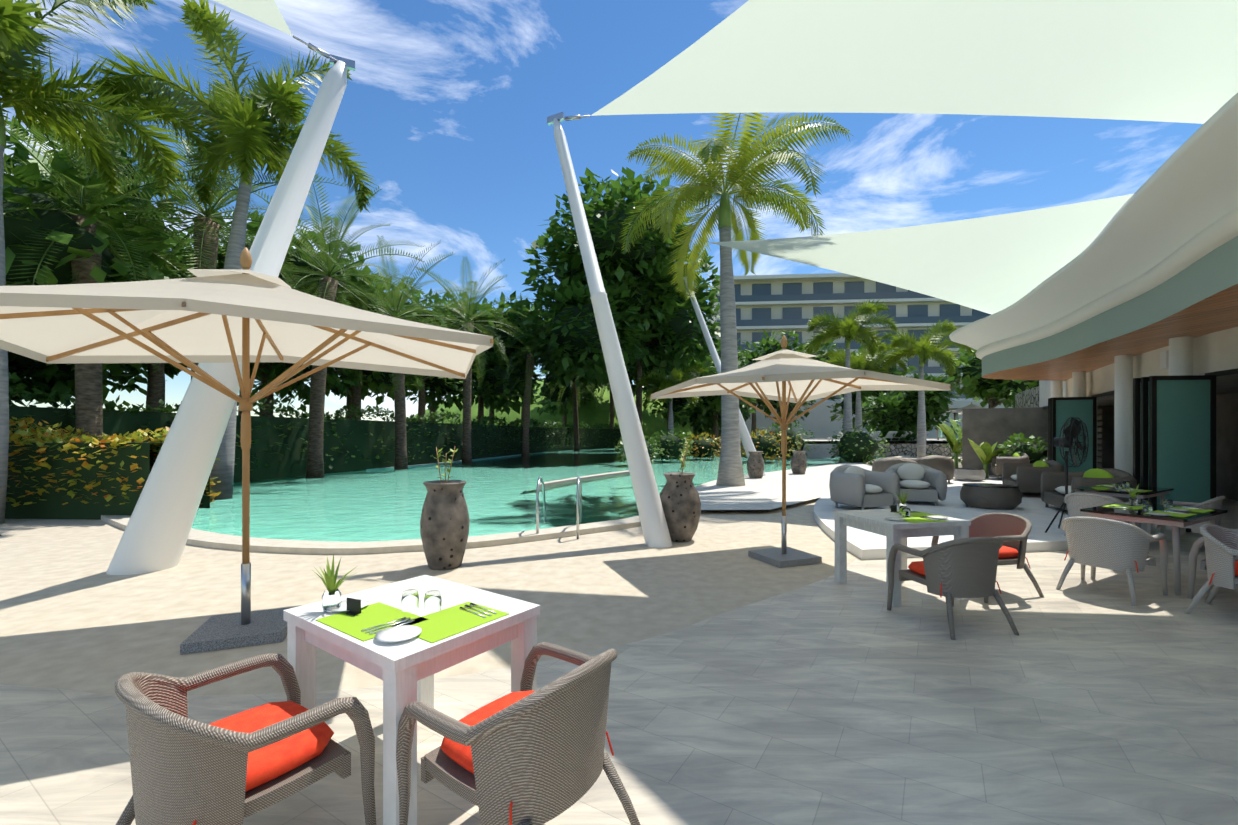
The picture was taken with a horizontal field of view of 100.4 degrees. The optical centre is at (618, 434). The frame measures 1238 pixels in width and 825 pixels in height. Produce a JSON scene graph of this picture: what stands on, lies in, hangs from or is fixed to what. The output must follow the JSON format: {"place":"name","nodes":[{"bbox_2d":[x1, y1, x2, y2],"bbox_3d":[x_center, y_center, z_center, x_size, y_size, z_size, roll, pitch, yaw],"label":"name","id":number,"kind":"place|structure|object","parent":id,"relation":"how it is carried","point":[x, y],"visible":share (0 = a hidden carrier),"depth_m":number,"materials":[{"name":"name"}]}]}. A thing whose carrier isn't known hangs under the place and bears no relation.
{"place":"outdoors","nodes":[
{"label":"outdoors","id":0,"kind":"place"},
{"bbox_2d":[0,457,991,694],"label":"pool deck","id":1,"kind":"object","parent":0,"point":[74,616],"visible":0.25,"depth_m":5.23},
{"bbox_2d":[0,0,215,523],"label":"palm tree","id":2,"kind":"object","parent":1,"relation":"on","point":[59,111],"visible":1,"depth_m":9.40,"materials":[{"name":"green"}]},
{"bbox_2d":[3,51,262,440],"bbox_3d":[-12.672,-3.370,12.278,6.932,9.871,6.865,0,0,-1],"label":"date palm","id":3,"kind":"object","parent":1,"relation":"on","point":[88,398],"visible":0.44,"depth_m":11.85,"materials":[{"name":"green"}]},
{"bbox_2d":[106,54,354,574],"bbox_3d":[-4.758,-1.485,6.440,2.608,7.043,0.604,0,0,-27],"label":"mast","id":4,"kind":"object","parent":1,"relation":"on","point":[154,537],"visible":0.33,"depth_m":6.11,"materials":[{"name":"white"}]},
{"bbox_2d":[214,0,292,35],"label":"sail","id":5,"kind":"object","parent":4,"relation":"attached to","point":[267,12],"visible":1,"depth_m":5.95,"materials":[{"name":"white fabric"}]},
{"bbox_2d":[0,247,493,654],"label":"parasol","id":6,"kind":"object","parent":1,"relation":"on","point":[245,316],"visible":0.98,"depth_m":4.03,"materials":[{"name":"fabric"}]},
{"bbox_2d":[420,446,469,569],"bbox_3d":[-2.056,0.849,6.099,0.556,1.428,0.556,0,0,-18],"label":"potted plant","id":7,"kind":"object","parent":1,"relation":"on","point":[444,525],"visible":1,"depth_m":5.90,"materials":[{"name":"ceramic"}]},
{"bbox_2d":[536,476,581,538],"bbox_3d":[-0.926,1.103,8.158,0.640,0.920,0.939,0,0,-1],"label":"pool handrail","id":8,"kind":"object","parent":1,"relation":"on","point":[579,496],"visible":0.96,"depth_m":7.71,"materials":[{"name":"silver metal"}]},
{"bbox_2d":[540,470,629,485],"bbox_3d":[-0.876,2.113,18.335,0.482,1.300,7.350,0,0,27],"label":"handrail","id":9,"kind":"object","parent":8,"relation":"attached to","point":[581,478],"visible":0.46,"depth_m":17.66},
{"bbox_2d":[547,112,672,547],"bbox_3d":[-0.167,-1.504,7.638,2.187,7.005,0.373,0,0,25],"label":"mast","id":10,"kind":"object","parent":1,"relation":"on","point":[656,533],"visible":0.83,"depth_m":7.48,"materials":[{"name":"white"}]},
{"bbox_2d":[591,0,1237,123],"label":"sail","id":11,"kind":"object","parent":10,"relation":"attached to","point":[1160,60],"visible":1,"depth_m":5.86,"materials":[{"name":"white fabric"}]},
{"bbox_2d":[660,441,700,541],"bbox_3d":[0.896,0.830,7.645,0.635,1.466,0.635,0,0,-8],"label":"potted plant","id":12,"kind":"object","parent":1,"relation":"on","point":[680,499],"visible":1,"depth_m":7.42,"materials":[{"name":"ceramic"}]},
{"bbox_2d":[650,335,950,567],"bbox_3d":[2.057,0.159,6.430,2.516,2.802,2.516,0,0,-21],"label":"parasol","id":13,"kind":"object","parent":1,"relation":"on","point":[784,375],"visible":1,"depth_m":6.34,"materials":[{"name":"fabric"}]},
{"bbox_2d":[880,320,973,457],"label":"palm tree","id":14,"kind":"object","parent":1,"relation":"on","point":[911,346],"visible":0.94,"depth_m":31.83,"materials":[{"name":"green"}]},
{"bbox_2d":[936,422,961,467],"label":"plant","id":15,"kind":"object","parent":1,"relation":"on","point":[948,433],"visible":0.52,"depth_m":22.71,"materials":[{"name":"green plant"}]},
{"bbox_2d":[968,439,1008,477],"bbox_3d":[13.277,0.851,18.397,1.466,1.425,1.532,0,0,24],"label":"plant","id":16,"kind":"object","parent":1,"relation":"on","point":[985,453],"visible":0.85,"depth_m":18.35,"materials":[{"name":"green plant"}]},
{"bbox_2d":[943,347,1038,407],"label":"tree","id":17,"kind":"object","parent":1,"relation":"on","point":[992,393],"visible":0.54,"depth_m":40.10,"materials":[{"name":"green plant"}]},
{"bbox_2d":[814,478,1185,559],"bbox_3d":[7.834,1.498,11.430,6.022,0.130,13.376,0,0,28],"label":"platform edge","id":18,"kind":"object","parent":1,"relation":"on","point":[867,554],"depth_m":6.87,"materials":[{"name":"white paint"}]},
{"bbox_2d":[814,480,1180,549],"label":"raised platform","id":19,"kind":"structure","parent":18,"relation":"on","point":[1035,511],"depth_m":9.35,"materials":[{"name":"concrete"}]},
{"bbox_2d":[829,465,899,509],"bbox_3d":[4.684,1.020,10.037,1.075,0.826,0.930,0,0,-21],"label":"lounge chair","id":20,"kind":"object","parent":19,"relation":"on","point":[855,486],"visible":0.96,"depth_m":9.76,"materials":[{"name":"fabric"}]},
{"bbox_2d":[872,457,917,471],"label":"lounge chair","id":21,"kind":"object","parent":19,"relation":"on","point":[882,465],"visible":0.42,"depth_m":14.04,"materials":[{"name":"fabric"}]},
{"bbox_2d":[885,462,946,505],"bbox_3d":[6.200,1.020,10.893,1.075,0.826,0.930,0,0,19],"label":"lounge chair","id":22,"kind":"object","parent":19,"relation":"on","point":[921,482],"visible":0.73,"depth_m":10.59,"materials":[{"name":"fabric"}]},
{"bbox_2d":[908,455,954,482],"bbox_3d":[9.360,1.020,15.481,1.175,0.826,0.930,0,0,9],"label":"lounge chair","id":23,"kind":"object","parent":19,"relation":"on","point":[945,465],"visible":0.58,"depth_m":15.04,"materials":[{"name":"brown wicker"}]},
{"bbox_2d":[954,468,985,481],"bbox_3d":[10.874,1.247,16.017,0.840,0.372,0.840,0,0,-1],"label":"coffee table","id":24,"kind":"object","parent":19,"relation":"on","point":[970,474],"visible":0.92,"depth_m":15.71,"materials":[{"name":"stone"}]},
{"bbox_2d":[960,483,1021,509],"bbox_3d":[7.328,1.217,10.185,1.000,0.432,1.000,0,0,-1],"label":"coffee table","id":25,"kind":"object","parent":19,"relation":"on","point":[992,496],"visible":1,"depth_m":9.84,"materials":[{"name":"grey wicker"}]},
{"bbox_2d":[1002,460,1063,493],"bbox_3d":[9.899,1.020,12.313,0.930,0.826,1.725,0,0,27],"label":"sofa","id":26,"kind":"object","parent":19,"relation":"on","point":[1026,478],"visible":0.73,"depth_m":11.75,"materials":[{"name":"grey wicker"}]},
{"bbox_2d":[1040,468,1136,509],"bbox_3d":[8.527,1.020,9.370,0.930,0.826,1.725,0,0,24],"label":"sofa","id":27,"kind":"object","parent":19,"relation":"on","point":[1052,485],"visible":0.46,"depth_m":9.41,"materials":[{"name":"grey wicker"}]},
{"bbox_2d":[192,448,894,541],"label":"pool water","id":28,"kind":"structure","parent":0,"point":[499,493],"depth_m":12.42,"materials":[{"name":"teal liquid"}]},
{"bbox_2d":[615,435,663,462],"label":"shrub","id":29,"kind":"object","parent":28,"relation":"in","point":[651,451],"visible":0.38,"depth_m":26.65,"materials":[{"name":"green plant"}]},
{"bbox_2d":[648,429,693,460],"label":"shrub","id":30,"kind":"object","parent":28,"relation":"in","point":[672,446],"visible":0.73,"depth_m":29.83,"materials":[{"name":"green plant"}]},
{"bbox_2d":[683,432,720,458],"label":"shrub","id":31,"kind":"object","parent":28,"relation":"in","point":[703,447],"visible":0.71,"depth_m":32.41,"materials":[{"name":"green plant"}]},
{"bbox_2d":[410,380,720,447],"bbox_3d":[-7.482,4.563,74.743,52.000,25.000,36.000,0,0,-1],"label":"flowering shrubs","id":32,"kind":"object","parent":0,"point":[590,413],"depth_m":61.27,"materials":[{"name":"plant"}]},
{"bbox_2d":[0,0,1202,420],"label":"sky","id":33,"kind":"structure","parent":0,"point":[447,105],"materials":[{"name":"blue"}]},
{"bbox_2d":[0,475,1237,824],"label":"floor tiles","id":34,"kind":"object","parent":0,"point":[1098,699],"depth_m":2.83,"materials":[{"name":"tile"}]},
{"bbox_2d":[115,653,375,824],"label":"chair","id":35,"kind":"object","parent":34,"relation":"on","point":[236,769],"visible":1,"depth_m":1.69,"materials":[{"name":"grey wicker"}]},
{"bbox_2d":[283,575,539,824],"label":"table","id":36,"kind":"object","parent":34,"relation":"on","point":[405,671],"visible":0.62,"depth_m":2.22,"materials":[{"name":"white wood"}]},
{"bbox_2d":[311,554,509,642],"bbox_3d":[-0.979,0.688,2.343,0.803,0.253,0.546,0,0,36],"label":"table setting","id":37,"kind":"object","parent":36,"relation":"on","point":[361,620],"visible":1,"depth_m":2.29,"materials":[{"name":"fabric"}]},
{"bbox_2d":[396,642,639,824],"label":"chair","id":38,"kind":"object","parent":34,"relation":"on","point":[526,754],"visible":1,"depth_m":1.74,"materials":[{"name":"grey wicker"}]},
{"bbox_2d":[833,508,970,606],"bbox_3d":[2.792,1.188,5.168,0.860,0.750,0.860,0,0,-13],"label":"table","id":39,"kind":"object","parent":34,"relation":"on","point":[877,522],"visible":0.71,"depth_m":4.87,"materials":[{"name":"white wood"}]},
{"bbox_2d":[885,489,947,522],"bbox_3d":[2.943,0.688,5.089,0.517,0.253,0.880,0,0,31],"label":"table setting","id":40,"kind":"object","parent":39,"relation":"on","point":[905,512],"visible":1,"depth_m":5.05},
{"bbox_2d":[887,537,1018,639],"bbox_3d":[2.764,1.185,4.301,0.710,0.770,0.708,0,0,-9],"label":"chair","id":41,"kind":"object","parent":34,"relation":"on","point":[950,570],"visible":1,"depth_m":4.05,"materials":[{"name":"grey wicker"}]},
{"bbox_2d":[931,513,1043,602],"bbox_3d":[3.669,1.185,5.152,0.708,0.770,0.710,0,0,-11],"label":"chair","id":42,"kind":"object","parent":34,"relation":"on","point":[1011,531],"visible":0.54,"depth_m":5.10,"materials":[{"name":"grey wicker"}]},
{"bbox_2d":[991,453,1029,477],"bbox_3d":[13.236,1.020,17.425,0.930,0.826,1.625,0,0,31],"label":"sofa","id":43,"kind":"object","parent":34,"relation":"on","point":[997,461],"visible":0.42,"depth_m":16.94,"materials":[{"name":"brown wicker"}]},
{"bbox_2d":[993,432,1047,462],"bbox_3d":[14.074,0.818,17.798,2.093,1.790,2.130,0,0,-1],"label":"shrub","id":44,"kind":"object","parent":34,"relation":"on","point":[1036,452],"visible":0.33,"depth_m":17.57,"materials":[{"name":"green plant"}]},
{"bbox_2d":[1015,386,1038,407],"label":"stone wall","id":45,"kind":"structure","parent":34,"relation":"on","point":[1028,398],"depth_m":20.90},
{"bbox_2d":[1045,417,1088,532],"bbox_3d":[6.630,0.656,7.491,0.748,1.826,0.657,0,0,-36],"label":"pedestal fan","id":46,"kind":"object","parent":34,"relation":"on","point":[1072,430],"visible":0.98,"depth_m":7.52},
{"bbox_2d":[1048,397,1096,471],"bbox_3d":[11.482,0.308,13.058,0.902,2.490,0.406,0,0,29],"label":"folding door","id":47,"kind":"structure","parent":34,"relation":"on","point":[1061,410],"depth_m":12.96,"materials":[{"name":"teal metal"}]},
{"bbox_2d":[1064,492,1128,535],"bbox_3d":[6.689,1.185,7.219,0.708,0.770,0.710,0,0,-31],"label":"chair","id":48,"kind":"object","parent":34,"relation":"on","point":[1076,502],"visible":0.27,"depth_m":7.13,"materials":[{"name":"wicker"}]},
{"bbox_2d":[962,392,1237,500],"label":"interior wall","id":49,"kind":"structure","parent":34,"relation":"on","point":[991,426],"depth_m":18.89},
{"bbox_2d":[1097,374,1237,405],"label":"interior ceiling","id":50,"kind":"structure","parent":49,"relation":"on","point":[1226,384],"depth_m":11.11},
{"bbox_2d":[1039,327,1237,406],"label":"wall","id":51,"kind":"structure","parent":50,"relation":"on","point":[1215,351],"depth_m":9.73,"materials":[{"name":"paint"}]},
{"bbox_2d":[949,93,1237,375],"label":"canopy fascia","id":52,"kind":"structure","parent":51,"relation":"attached to","point":[1163,245],"depth_m":7.15,"materials":[{"name":"paint"}]},
{"bbox_2d":[982,284,1237,380],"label":"canopy soffit","id":53,"kind":"structure","parent":51,"relation":"attached to","point":[1218,311],"depth_m":8.89,"materials":[{"name":"wood"}]},
{"bbox_2d":[1056,516,1167,605],"bbox_3d":[4.843,1.185,5.104,0.708,0.770,0.710,0,0,-29],"label":"chair","id":54,"kind":"object","parent":34,"relation":"on","point":[1107,543],"visible":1,"depth_m":4.93,"materials":[{"name":"wicker"}]},
{"bbox_2d":[1071,484,1173,529],"bbox_3d":[7.567,1.187,7.752,1.300,0.753,0.800,0,0,-31],"label":"dark table","id":55,"kind":"object","parent":34,"relation":"on","point":[1114,492],"visible":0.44,"depth_m":7.56,"materials":[{"name":"black wood"}]},
{"bbox_2d":[1051,336,1204,475],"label":"columns","id":56,"kind":"structure","parent":34,"relation":"on","point":[1180,356],"depth_m":10.61,"materials":[{"name":"white"}]},
{"bbox_2d":[1080,502,1227,595],"bbox_3d":[5.764,1.187,5.562,1.300,0.753,0.800,0,0,-29],"label":"dark table","id":57,"kind":"object","parent":34,"relation":"on","point":[1134,517],"visible":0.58,"depth_m":5.22,"materials":[{"name":"brown wood"}]},
{"bbox_2d":[1102,483,1213,516],"bbox_3d":[5.703,0.682,5.540,1.128,0.253,0.710,0,0,-29],"label":"table setting","id":58,"kind":"object","parent":57,"relation":"on","point":[1146,506],"visible":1,"depth_m":5.57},
{"bbox_2d":[1133,375,1215,531],"bbox_3d":[9.005,0.308,8.310,0.952,2.490,0.413,0,0,15],"label":"folding door","id":59,"kind":"structure","parent":34,"relation":"on","point":[1174,432],"depth_m":8.22,"materials":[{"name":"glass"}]},
{"bbox_2d":[1147,496,1224,534],"bbox_3d":[7.698,1.185,6.957,0.710,0.770,0.708,0,0,-31],"label":"chair","id":60,"kind":"object","parent":34,"relation":"on","point":[1215,503],"visible":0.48,"depth_m":6.72,"materials":[{"name":"wicker"}]},
{"bbox_2d":[1184,524,1237,613],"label":"chair","id":61,"kind":"object","parent":34,"relation":"on","point":[1221,548],"visible":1,"depth_m":4.39,"materials":[{"name":"wicker"}]},
{"bbox_2d":[1187,530,1237,598],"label":"chair","id":62,"kind":"object","parent":34,"relation":"on","point":[1198,544],"visible":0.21,"depth_m":4.88,"materials":[{"name":"wicker"}]},
{"bbox_2d":[696,462,871,509],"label":"platform","id":63,"kind":"structure","parent":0,"point":[765,492],"depth_m":13.55,"materials":[{"name":"concrete"}]},
{"bbox_2d":[683,277,765,475],"bbox_3d":[3.860,-1.912,18.762,3.162,7.842,0.408,0,0,12],"label":"mast","id":64,"kind":"object","parent":63,"relation":"on","point":[747,442],"visible":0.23,"depth_m":18.78,"materials":[{"name":"white"}]},
{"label":"sail cable","id":65,"kind":"object","parent":64,"relation":"attached to","visible":0},
{"bbox_2d":[707,194,1132,314],"bbox_3d":[8.121,-4.076,10.925,10.350,1.478,6.986,0,0,-15],"label":"sail","id":66,"kind":"object","parent":65,"relation":"hanging from","point":[991,265],"visible":0.79,"depth_m":11.37,"materials":[{"name":"white fabric"}]},
{"bbox_2d":[618,112,852,485],"bbox_3d":[3.020,-3.755,15.134,6.058,10.640,6.801,0,0,-1],"label":"royal palm","id":67,"kind":"object","parent":63,"relation":"on","point":[740,180],"visible":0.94,"depth_m":14.83,"materials":[{"name":"green"}]},
{"bbox_2d":[747,451,763,477],"bbox_3d":[4.648,1.068,17.543,0.580,0.990,0.580,0,0,-44],"label":"urn","id":68,"kind":"object","parent":63,"relation":"on","point":[755,465],"visible":0.81,"depth_m":17.33,"materials":[{"name":"stone"}]},
{"bbox_2d":[791,433,806,473],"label":"potted plant","id":69,"kind":"object","parent":63,"relation":"on","point":[798,463],"visible":0.96,"depth_m":19.11,"materials":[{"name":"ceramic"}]},
{"label":"ground","id":70,"kind":"structure","parent":0,"visible":0},
{"bbox_2d":[6,281,131,406],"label":"tree","id":71,"kind":"object","parent":70,"relation":"on","point":[60,378],"visible":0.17,"depth_m":14.41,"materials":[{"name":"green plant"}]},
{"bbox_2d":[2,145,176,371],"bbox_3d":[-15.454,-3.013,13.113,9.266,9.173,7.676,0,0,-1],"label":"tree","id":72,"kind":"object","parent":70,"relation":"on","point":[76,239],"visible":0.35,"depth_m":11.47,"materials":[{"name":"green plant"}]},
{"bbox_2d":[4,185,182,394],"bbox_3d":[-19.110,-3.684,17.772,8.193,10.515,8.146,0,0,34],"label":"tree","id":73,"kind":"object","parent":70,"relation":"on","point":[130,386],"depth_m":20.23,"materials":[{"name":"green plant"}]},
{"bbox_2d":[5,417,221,519],"bbox_3d":[-10.611,0.591,10.257,4.534,2.129,2.079,0,0,3],"label":"red tip shrub","id":74,"kind":"object","parent":70,"relation":"on","point":[72,476],"visible":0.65,"depth_m":9.49,"materials":[{"name":"green plant"}]},
{"bbox_2d":[5,117,319,411],"bbox_3d":[-15.528,-3.737,17.098,7.812,10.620,8.947,0,0,-1],"label":"tree","id":75,"kind":"object","parent":70,"relation":"on","point":[155,394],"visible":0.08,"depth_m":16.37,"materials":[{"name":"green plant"}]},
{"bbox_2d":[38,71,355,378],"bbox_3d":[-11.839,-3.864,14.629,7.328,10.858,7.514,0,0,-1],"label":"date palm","id":76,"kind":"object","parent":70,"relation":"on","point":[207,242],"visible":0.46,"depth_m":14.28,"materials":[{"name":"green"}]},
{"bbox_2d":[87,0,376,499],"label":"palm tree","id":77,"kind":"object","parent":70,"relation":"on","point":[247,127],"visible":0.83,"depth_m":11.56,"materials":[{"name":"green"}]},
{"bbox_2d":[223,219,390,416],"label":"tree","id":78,"kind":"object","parent":70,"relation":"on","point":[267,371],"visible":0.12,"depth_m":21.46,"materials":[{"name":"green plant"}]},
{"bbox_2d":[238,309,409,419],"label":"tree","id":79,"kind":"object","parent":70,"relation":"on","point":[346,394],"depth_m":29.33,"materials":[{"name":"green plant"}]},
{"bbox_2d":[220,173,430,477],"bbox_3d":[-10.218,-3.667,18.340,7.276,10.465,6.714,0,0,-1],"label":"date palm","id":80,"kind":"object","parent":70,"relation":"on","point":[327,286],"visible":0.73,"depth_m":18.01,"materials":[{"name":"green"}]},
{"bbox_2d":[259,243,431,419],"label":"tree","id":81,"kind":"object","parent":70,"relation":"on","point":[381,377],"visible":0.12,"depth_m":26.56,"materials":[{"name":"green plant"}]},
{"bbox_2d":[8,372,720,482],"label":"pool hedge","id":82,"kind":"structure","parent":70,"relation":"on","point":[279,447],"depth_m":20.81,"materials":[{"name":"green plant"}]},
{"bbox_2d":[336,235,481,468],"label":"date palm","id":83,"kind":"object","parent":70,"relation":"on","point":[401,461],"visible":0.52,"depth_m":22.53,"materials":[{"name":"green"}]},
{"bbox_2d":[362,273,491,421],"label":"tree","id":84,"kind":"object","parent":70,"relation":"on","point":[442,389],"visible":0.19,"depth_m":33.02,"materials":[{"name":"green plant"}]},
{"bbox_2d":[405,292,492,422],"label":"tree","id":85,"kind":"object","parent":70,"relation":"on","point":[446,295],"visible":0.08,"depth_m":37.44,"materials":[{"name":"green plant"}]},
{"bbox_2d":[408,257,533,462],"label":"date palm","id":86,"kind":"object","parent":70,"relation":"on","point":[466,437],"visible":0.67,"depth_m":27.86,"materials":[{"name":"green"}]},
{"bbox_2d":[444,291,543,424],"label":"tree","id":87,"kind":"object","parent":70,"relation":"on","point":[492,365],"visible":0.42,"depth_m":37.38,"materials":[{"name":"green plant"}]},
{"bbox_2d":[101,456,909,554],"bbox_3d":[0.468,1.771,35.261,31.230,0.585,53.427,0,0,36],"label":"coping","id":88,"kind":"object","parent":70,"relation":"on","point":[332,551],"visible":0.06,"depth_m":7.05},
{"bbox_2d":[102,452,909,547],"bbox_3d":[0.468,1.478,35.261,31.230,0.001,53.427,0,0,36],"label":"pool edge","id":89,"kind":"object","parent":88,"relation":"on","point":[200,535],"visible":0.33,"depth_m":7.33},
{"bbox_2d":[487,305,575,456],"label":"date palm","id":90,"kind":"object","parent":70,"relation":"on","point":[529,364],"visible":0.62,"depth_m":35.30,"materials":[{"name":"green"}]},
{"bbox_2d":[538,371,597,451],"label":"date palm","id":91,"kind":"object","parent":70,"relation":"on","point":[574,393],"visible":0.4,"depth_m":46.00,"materials":[{"name":"green"}]},
{"bbox_2d":[532,361,607,425],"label":"tree","id":92,"kind":"object","parent":70,"relation":"on","point":[563,411],"visible":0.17,"depth_m":53.02,"materials":[{"name":"green plant"}]},
{"bbox_2d":[510,166,720,426],"bbox_3d":[0.015,-8.429,40.315,14.873,19.995,19.883,0,0,28],"label":"tree","id":93,"kind":"object","parent":70,"relation":"on","point":[653,312],"visible":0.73,"depth_m":35.45,"materials":[{"name":"green plant"}]},
{"bbox_2d":[610,340,714,431],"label":"tree","id":94,"kind":"object","parent":70,"relation":"on","point":[677,403],"visible":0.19,"depth_m":51.55,"materials":[{"name":"green plant"}]},
{"bbox_2d":[634,362,705,434],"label":"palm tree","id":95,"kind":"object","parent":70,"relation":"on","point":[675,377],"visible":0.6,"depth_m":37.71,"materials":[{"name":"green"}]},
{"bbox_2d":[678,370,755,442],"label":"tree","id":96,"kind":"object","parent":70,"relation":"on","point":[706,410],"visible":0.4,"depth_m":43.76,"materials":[{"name":"green plant"}]},
{"bbox_2d":[708,339,813,436],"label":"tree","id":97,"kind":"object","parent":70,"relation":"on","point":[750,357],"visible":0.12,"depth_m":50.19,"materials":[{"name":"green plant"}]},
{"bbox_2d":[740,428,794,460],"bbox_3d":[8.475,0.659,30.049,3.605,2.118,3.350,0,0,-1],"label":"shrub","id":98,"kind":"object","parent":70,"relation":"on","point":[769,446],"visible":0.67,"depth_m":29.43,"materials":[{"name":"green plant"}]},
{"bbox_2d":[753,421,815,457],"bbox_3d":[10.936,0.425,34.130,4.021,2.585,4.111,0,0,-27],"label":"shrub","id":99,"kind":"object","parent":70,"relation":"on","point":[791,433],"visible":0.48,"depth_m":33.35,"materials":[{"name":"green plant"}]},
{"bbox_2d":[743,329,840,426],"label":"tree","id":100,"kind":"object","parent":70,"relation":"on","point":[799,348],"visible":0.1,"depth_m":50.54,"materials":[{"name":"green plant"}]},
{"bbox_2d":[718,441,961,456],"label":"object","id":101,"kind":"structure","parent":70,"relation":"on","point":[822,449],"depth_m":36.33,"materials":[{"name":"stone"}]},
{"bbox_2d":[802,299,898,434],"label":"palm tree","id":102,"kind":"object","parent":70,"relation":"on","point":[849,329],"visible":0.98,"depth_m":29.97,"materials":[{"name":"green"}]},
{"bbox_2d":[825,424,889,464],"bbox_3d":[12.572,0.599,27.160,3.258,2.310,3.250,0,0,-1],"label":"shrub","id":103,"kind":"object","parent":70,"relation":"on","point":[862,446],"visible":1,"depth_m":26.67,"materials":[{"name":"green plant"}]},
{"bbox_2d":[707,273,1011,440],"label":"hotel block","id":104,"kind":"structure","parent":70,"relation":"on","point":[768,304],"depth_m":70.92,"materials":[{"name":"concrete"}]},
{"bbox_2d":[823,340,907,431],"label":"palm tree","id":105,"kind":"object","parent":70,"relation":"on","point":[862,361],"visible":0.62,"depth_m":33.73,"materials":[{"name":"green"}]},
{"bbox_2d":[827,345,918,428],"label":"tree","id":106,"kind":"object","parent":70,"relation":"on","point":[875,393],"visible":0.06,"depth_m":47.68,"materials":[{"name":"green plant"}]},
{"bbox_2d":[854,372,959,442],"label":"tree","id":107,"kind":"object","parent":70,"relation":"on","point":[892,412],"visible":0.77,"depth_m":37.39,"materials":[{"name":"green plant"}]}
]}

